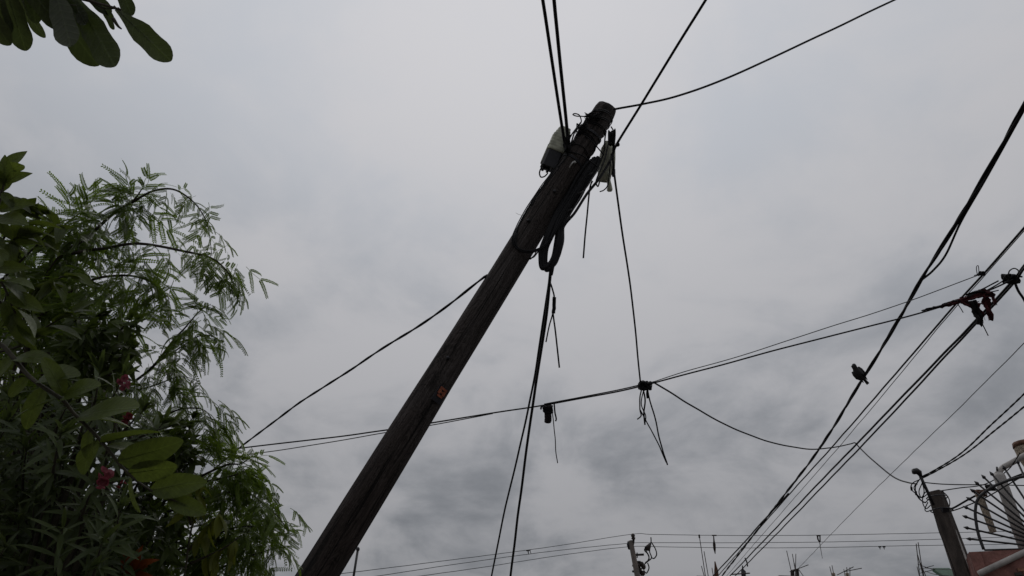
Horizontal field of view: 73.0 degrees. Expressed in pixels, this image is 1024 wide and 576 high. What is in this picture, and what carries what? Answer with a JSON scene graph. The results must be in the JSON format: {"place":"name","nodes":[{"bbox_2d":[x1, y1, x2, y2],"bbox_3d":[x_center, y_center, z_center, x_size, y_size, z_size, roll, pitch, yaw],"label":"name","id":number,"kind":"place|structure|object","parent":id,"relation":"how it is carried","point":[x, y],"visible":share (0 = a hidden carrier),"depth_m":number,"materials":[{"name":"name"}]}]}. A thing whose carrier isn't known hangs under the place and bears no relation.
{"place":"outdoors","nodes":[
{"label":"outdoors","id":0,"kind":"place"},
{"bbox_2d":[352,547,359,575],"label":"antenna mast","id":1,"kind":"object","parent":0,"point":[356,558],"visible":0.94,"depth_m":19.76,"materials":[{"name":"grey metal"}]},
{"bbox_2d":[0,0,1023,575],"label":"sky","id":2,"kind":"structure","parent":0,"point":[375,161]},
{"bbox_2d":[240,279,1013,448],"bbox_3d":[-1.983,1.505,9.377,16.215,1.882,0.120,-6,-34,12],"label":"messenger line","id":3,"kind":"object","parent":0,"point":[632,387],"visible":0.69,"depth_m":8.48,"materials":[{"name":"black rubber"}]},
{"bbox_2d":[197,413,492,462],"bbox_3d":[-4.587,2.444,9.810,9.073,0.576,0.178,-9,-35,16],"label":"telephone wire","id":4,"kind":"object","parent":3,"relation":"attached to","point":[362,436],"visible":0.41,"depth_m":9.10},
{"bbox_2d":[540,404,557,462],"bbox_3d":[0.525,1.800,8.645,0.184,0.628,0.480,-18,-38,28],"label":"cable clump","id":5,"kind":"object","parent":3,"relation":"hanging from","point":[548,410],"visible":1,"depth_m":8.65,"materials":[{"name":"black plastic"}]},
{"bbox_2d":[544,384,638,403],"bbox_3d":[1.033,1.309,8.585,1.309,0.186,0.028,-7,-34,13],"label":"telephone wire","id":6,"kind":"object","parent":3,"relation":"attached to","point":[592,395],"visible":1,"depth_m":8.57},
{"bbox_2d":[637,380,667,464],"bbox_3d":[1.683,1.646,8.489,0.262,0.887,0.701,-11,-35,19],"label":"cable clump","id":7,"kind":"object","parent":3,"relation":"hanging from","point":[646,386],"visible":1,"depth_m":8.47,"materials":[{"name":"black plastic"}]},
{"bbox_2d":[652,274,978,382],"bbox_3d":[3.642,0.507,8.364,3.937,1.073,0.061,-6,-34,13],"label":"telephone wire","id":8,"kind":"object","parent":3,"relation":"attached to","point":[816,330],"visible":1,"depth_m":8.34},
{"bbox_2d":[975,265,985,275],"bbox_3d":[5.551,-0.191,8.208,0.135,0.127,0.092,13,-35,-16],"label":"cable clump","id":9,"kind":"object","parent":8,"relation":"hanging from","point":[982,273],"visible":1,"depth_m":8.20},
{"bbox_2d":[921,289,996,335],"bbox_3d":[5.247,0.268,8.116,0.872,0.471,0.322,2,-33,0],"label":"cable connector","id":10,"kind":"object","parent":3,"relation":"hanging from","point":[977,311],"visible":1,"depth_m":8.11,"materials":[{"name":"black plastic"}]},
{"bbox_2d":[779,551,861,575],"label":"unfinished house","id":11,"kind":"structure","parent":0,"point":[796,571],"depth_m":25.77,"materials":[{"name":"brick"}]},
{"bbox_2d":[808,343,1023,557],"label":"telephone wire","id":12,"kind":"object","parent":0,"point":[930,435],"visible":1,"depth_m":12.71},
{"bbox_2d":[916,542,953,575],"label":"unfinished house","id":13,"kind":"structure","parent":0,"point":[942,572],"depth_m":25.96,"materials":[{"name":"concrete"}]},
{"label":"ground","id":14,"kind":"structure","parent":0,"visible":0},
{"bbox_2d":[0,0,172,67],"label":"overhanging tree","id":15,"kind":"object","parent":14,"relation":"on","point":[81,32],"visible":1,"depth_m":1.76,"materials":[{"name":"green plant"}]},
{"bbox_2d":[0,348,201,575],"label":"oleander bush","id":16,"kind":"object","parent":14,"relation":"on","point":[49,503],"visible":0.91,"depth_m":2.57,"materials":[{"name":"green plant"}]},
{"bbox_2d":[0,152,206,516],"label":"broad leaf shrub","id":17,"kind":"object","parent":14,"relation":"on","point":[143,461],"visible":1,"depth_m":2.10,"materials":[{"name":"green plant"}]},
{"bbox_2d":[0,240,227,575],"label":"drooping shrub","id":18,"kind":"object","parent":14,"relation":"on","point":[114,335],"visible":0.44,"depth_m":3.03,"materials":[{"name":"green plant"}]},
{"bbox_2d":[120,545,157,575],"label":"croton plant","id":19,"kind":"object","parent":14,"relation":"on","point":[138,569],"visible":0.79,"depth_m":2.73,"materials":[{"name":"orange plant"}]},
{"bbox_2d":[0,160,312,575],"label":"feathery tree","id":20,"kind":"object","parent":14,"relation":"on","point":[79,244],"visible":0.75,"depth_m":3.15,"materials":[{"name":"green plant"}]},
{"bbox_2d":[166,471,237,575],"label":"young sapling","id":21,"kind":"object","parent":14,"relation":"on","point":[213,528],"visible":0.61,"depth_m":2.81,"materials":[{"name":"green plant"}]},
{"bbox_2d":[295,101,615,575],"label":"leaning utility pole","id":22,"kind":"object","parent":14,"relation":"on","point":[335,546],"visible":0.89,"depth_m":5.34,"materials":[{"name":"brown wood"}]},
{"bbox_2d":[205,275,486,476],"bbox_3d":[-2.321,1.299,7.267,5.845,0.922,0.135,-27,-43,37],"label":"service cable","id":23,"kind":"object","parent":22,"relation":"attached to","point":[396,340],"visible":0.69,"depth_m":6.46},
{"bbox_2d":[531,167,559,205],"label":"loose wire","id":24,"kind":"object","parent":22,"relation":"attached to","point":[544,186],"visible":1,"depth_m":6.03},
{"bbox_2d":[512,141,590,259],"bbox_3d":[0.364,-0.782,6.055,0.686,1.174,0.170,-5,-34,11],"label":"slack cable loop","id":25,"kind":"object","parent":22,"relation":"attached to","point":[515,233],"visible":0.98,"depth_m":5.93,"materials":[{"name":"black rubber"}]},
{"bbox_2d":[541,0,567,149],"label":"power cable","id":26,"kind":"object","parent":22,"relation":"attached to","point":[552,64],"visible":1,"depth_m":5.69,"materials":[{"name":"black rubber"}]},
{"bbox_2d":[539,126,570,177],"bbox_3d":[0.394,-1.253,6.346,0.286,0.506,0.208,2,-33,0],"label":"splice box","id":27,"kind":"object","parent":22,"relation":"attached to","point":[553,154],"visible":0.72,"depth_m":6.28,"materials":[{"name":"plastic"}]},
{"bbox_2d":[553,0,568,142],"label":"power cable","id":28,"kind":"object","parent":22,"relation":"attached to","point":[560,64],"visible":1,"depth_m":5.86,"materials":[{"name":"black rubber"}]},
{"bbox_2d":[563,134,570,152],"bbox_3d":[0.493,-1.283,6.175,0.074,0.158,0.132,2,-33,0],"label":"wire knot","id":29,"kind":"object","parent":22,"relation":"attached to","point":[566,145],"visible":1,"depth_m":6.16,"materials":[{"name":"black rubber"}]},
{"bbox_2d":[557,125,578,167],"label":"loose wire","id":30,"kind":"object","parent":22,"relation":"attached to","point":[570,145],"visible":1,"depth_m":6.23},
{"bbox_2d":[538,156,600,271],"bbox_3d":[0.516,-0.651,6.003,0.570,1.193,0.152,-7,-34,13],"label":"slack cable coil","id":31,"kind":"object","parent":22,"relation":"hanging from","point":[544,263],"visible":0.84,"depth_m":5.93,"materials":[{"name":"black rubber"}]},
{"bbox_2d":[491,263,552,575],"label":"drop cable","id":32,"kind":"object","parent":31,"relation":"hanging from","point":[541,331],"visible":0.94,"depth_m":7.24,"materials":[{"name":"black rubber"}]},
{"bbox_2d":[510,265,551,575],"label":"drop cable","id":33,"kind":"object","parent":31,"relation":"hanging from","point":[533,397],"visible":1,"depth_m":7.05,"materials":[{"name":"black rubber"}]},
{"bbox_2d":[545,284,559,367],"bbox_3d":[0.329,0.312,5.881,0.115,0.578,0.502,-3,-33,8],"label":"cut wire","id":34,"kind":"object","parent":33,"relation":"hanging from","point":[553,305],"visible":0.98,"depth_m":5.92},
{"bbox_2d":[576,123,587,134],"bbox_3d":[0.634,-1.446,6.292,0.106,0.125,0.112,2,-33,0],"label":"wire knot","id":35,"kind":"object","parent":22,"relation":"attached to","point":[581,129],"visible":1,"depth_m":6.26,"materials":[{"name":"black rubber"}]},
{"bbox_2d":[566,167,599,219],"bbox_3d":[0.613,-0.824,5.992,0.319,0.551,0.035,-7,-34,14],"label":"loose wire","id":36,"kind":"object","parent":22,"relation":"attached to","point":[582,193],"visible":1,"depth_m":5.97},
{"bbox_2d":[571,151,596,166],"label":"loose wire","id":37,"kind":"object","parent":22,"relation":"attached to","point":[584,157],"visible":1,"depth_m":6.12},
{"bbox_2d":[572,112,601,124],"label":"loose wire","id":38,"kind":"object","parent":22,"relation":"attached to","point":[582,116],"visible":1,"depth_m":6.34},
{"bbox_2d":[582,181,592,257],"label":"cut wire","id":39,"kind":"object","parent":22,"relation":"hanging from","point":[586,221],"visible":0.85,"depth_m":6.23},
{"bbox_2d":[584,112,600,120],"bbox_3d":[0.738,-1.562,6.332,0.162,0.105,0.111,2,-33,0],"label":"wire knot","id":40,"kind":"object","parent":22,"relation":"attached to","point":[588,115],"visible":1,"depth_m":6.30,"materials":[{"name":"black rubber"}]},
{"bbox_2d":[584,134,603,154],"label":"loose wire","id":41,"kind":"object","parent":22,"relation":"attached to","point":[594,144],"visible":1,"depth_m":6.18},
{"bbox_2d":[594,131,606,172],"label":"loose wire","id":42,"kind":"object","parent":22,"relation":"attached to","point":[603,152],"visible":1,"depth_m":6.21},
{"bbox_2d":[595,131,608,186],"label":"loose wire","id":43,"kind":"object","parent":22,"relation":"attached to","point":[602,163],"visible":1,"depth_m":6.12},
{"bbox_2d":[597,141,615,191],"bbox_3d":[0.878,-1.111,6.393,0.168,0.482,0.280,2,-33,0],"label":"cable closure","id":44,"kind":"object","parent":22,"relation":"hanging from","point":[606,175],"visible":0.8,"depth_m":6.36,"materials":[{"name":"plastic"}]},
{"bbox_2d":[608,129,619,147],"bbox_3d":[0.913,-1.352,6.273,0.114,0.187,0.105,-20,-39,30],"label":"wire knot","id":45,"kind":"object","parent":22,"relation":"attached to","point":[612,136],"visible":1,"depth_m":6.25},
{"bbox_2d":[612,144,640,382],"bbox_3d":[1.242,-0.068,7.381,0.046,0.908,3.293,-5,-34,11],"label":"drop wire","id":46,"kind":"object","parent":45,"relation":"hanging from","point":[616,192],"visible":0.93,"depth_m":7.28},
{"bbox_2d":[551,0,706,274],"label":"power cable","id":47,"kind":"object","parent":45,"relation":"attached to","point":[635,112],"visible":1,"depth_m":5.97,"materials":[{"name":"black rubber"}]},
{"bbox_2d":[613,0,893,109],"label":"telephone wire","id":48,"kind":"object","parent":22,"relation":"attached to","point":[745,70],"visible":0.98,"depth_m":6.66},
{"bbox_2d":[698,534,749,575],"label":"unfinished house","id":49,"kind":"structure","parent":14,"relation":"on","point":[743,572],"depth_m":25.86,"materials":[{"name":"concrete"}]},
{"bbox_2d":[713,493,788,575],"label":"power line","id":50,"kind":"object","parent":49,"relation":"attached to","point":[748,537],"visible":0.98,"depth_m":18.72,"materials":[{"name":"black rubber"}]},
{"bbox_2d":[718,227,1023,575],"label":"power line","id":51,"kind":"object","parent":49,"relation":"attached to","point":[953,306],"visible":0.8,"depth_m":10.59,"materials":[{"name":"black rubber"}]},
{"bbox_2d":[722,101,1023,575],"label":"cable bundle","id":52,"kind":"object","parent":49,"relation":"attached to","point":[984,176],"visible":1,"depth_m":8.06,"materials":[{"name":"black rubber"}]},
{"bbox_2d":[851,364,868,384],"bbox_3d":[5.247,1.304,10.453,0.294,0.289,0.133,13,-35,-17],"label":"bird","id":53,"kind":"object","parent":52,"relation":"on","point":[858,372],"visible":1,"depth_m":10.42},
{"bbox_2d":[729,231,1023,572],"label":"power line","id":54,"kind":"object","parent":49,"relation":"attached to","point":[897,377],"visible":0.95,"depth_m":10.77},
{"bbox_2d":[730,264,1023,575],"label":"power cable","id":55,"kind":"object","parent":49,"relation":"attached to","point":[923,374],"visible":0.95,"depth_m":10.99,"materials":[{"name":"black rubber"}]},
{"bbox_2d":[981,268,1023,301],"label":"cable clump","id":56,"kind":"object","parent":55,"relation":"attached to","point":[1006,277],"visible":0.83,"depth_m":8.24,"materials":[{"name":"black plastic"}]},
{"bbox_2d":[735,267,1023,575],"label":"power cable","id":57,"kind":"object","parent":49,"relation":"attached to","point":[944,357],"visible":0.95,"depth_m":10.68,"materials":[{"name":"black rubber"}]},
{"bbox_2d":[910,468,970,575],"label":"concrete post","id":58,"kind":"object","parent":14,"relation":"on","point":[954,547],"visible":1,"depth_m":9.58,"materials":[{"name":"grey concrete"}]},
{"bbox_2d":[652,381,917,484],"bbox_3d":[4.259,2.025,10.089,6.187,1.511,1.726,26,-40,-32],"label":"telephone wire","id":59,"kind":"object","parent":58,"relation":"attached to","point":[665,389],"visible":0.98,"depth_m":10.60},
{"bbox_2d":[922,393,1023,476],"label":"service cable","id":60,"kind":"object","parent":58,"relation":"attached to","point":[988,427],"visible":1,"depth_m":9.02,"materials":[{"name":"black rubber"}]},
{"bbox_2d":[923,406,1023,477],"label":"service cable","id":61,"kind":"object","parent":58,"relation":"attached to","point":[997,428],"visible":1,"depth_m":9.05,"materials":[{"name":"black rubber"}]},
{"bbox_2d":[925,482,1023,485],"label":"telephone wire","id":62,"kind":"object","parent":58,"relation":"attached to","point":[964,484],"visible":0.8,"depth_m":9.84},
{"bbox_2d":[942,453,1019,490],"bbox_3d":[6.660,2.688,9.902,1.144,0.451,0.345,-12,-35,20],"label":"telephone wire","id":63,"kind":"object","parent":58,"relation":"attached to","point":[985,483],"visible":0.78,"depth_m":9.88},
{"bbox_2d":[951,479,1018,511],"bbox_3d":[8.477,0.946,8.322,0.155,2.281,6.713,27,-41,-33],"label":"service cable","id":64,"kind":"object","parent":58,"relation":"attached to","point":[986,497],"visible":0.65,"depth_m":9.57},
{"bbox_2d":[951,473,1021,509],"bbox_3d":[8.648,1.223,8.187,6.918,1.634,0.110,-27,-43,37],"label":"service cable","id":65,"kind":"object","parent":58,"relation":"attached to","point":[963,502],"visible":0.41,"depth_m":9.72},
{"bbox_2d":[966,549,1023,575],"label":"pink house","id":66,"kind":"structure","parent":14,"relation":"on","point":[998,563],"depth_m":8.79,"materials":[{"name":"paint"}]},
{"bbox_2d":[962,459,1023,550],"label":"spiked iron fan","id":67,"kind":"object","parent":66,"relation":"attached to","point":[976,504],"visible":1,"depth_m":9.18},
{"bbox_2d":[975,494,996,532],"bbox_3d":[6.438,3.050,9.406,0.081,0.527,0.080,13,-35,-17],"label":"mottled batten","id":68,"kind":"object","parent":67,"relation":"attached to","point":[986,513],"visible":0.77,"depth_m":9.36,"materials":[{"name":"grey wood"}]},
{"bbox_2d":[974,489,987,496],"bbox_3d":[6.470,2.832,9.549,0.150,0.117,0.124,2,-33,0],"label":"wire knot","id":69,"kind":"object","parent":68,"relation":"attached to","point":[978,491],"visible":0.52,"depth_m":9.51,"materials":[{"name":"metal"}]},
{"bbox_2d":[993,453,1023,547],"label":"pale pipe post","id":70,"kind":"object","parent":66,"relation":"on","point":[999,475],"visible":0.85,"depth_m":9.57,"materials":[{"name":"grey metal"}]},
{"bbox_2d":[1012,439,1023,465],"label":"chipped column","id":71,"kind":"structure","parent":66,"relation":"on","point":[1018,446],"depth_m":9.99,"materials":[{"name":"concrete"}]},
{"label":"road","id":72,"kind":"structure","parent":0,"visible":0},
{"bbox_2d":[627,533,656,575],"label":"utility pole","id":73,"kind":"object","parent":72,"relation":"on","point":[638,567],"visible":1,"depth_m":33.91,"materials":[{"name":"concrete"}]},
{"bbox_2d":[342,531,1004,573],"bbox_3d":[15.646,12.676,30.611,62.027,7.975,9.321,8,-34,-9],"label":"distant power line","id":74,"kind":"object","parent":73,"relation":"attached to","point":[654,534],"visible":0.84,"depth_m":33.98,"materials":[{"name":"black metal"}]},
{"bbox_2d":[712,535,716,553],"bbox_3d":[9.923,12.594,33.998,0.222,0.807,0.542,2,-33,0],"label":"line insulator","id":75,"kind":"object","parent":74,"relation":"attached to","point":[714,546],"visible":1,"depth_m":33.97,"materials":[{"name":"ceramic"}]},
{"bbox_2d":[816,535,821,554],"bbox_3d":[15.112,12.709,33.998,0.199,0.973,0.700,-5,-34,11],"label":"line spacer","id":76,"kind":"object","parent":74,"relation":"hanging from","point":[819,539],"visible":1,"depth_m":33.98,"materials":[{"name":"ceramic"}]},
{"bbox_2d":[379,536,1013,575],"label":"distant power line","id":77,"kind":"object","parent":73,"relation":"attached to","point":[672,542],"visible":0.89,"depth_m":33.99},
{"bbox_2d":[421,544,1005,575],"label":"distant power line","id":78,"kind":"object","parent":73,"relation":"attached to","point":[711,547],"visible":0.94,"depth_m":33.99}
]}

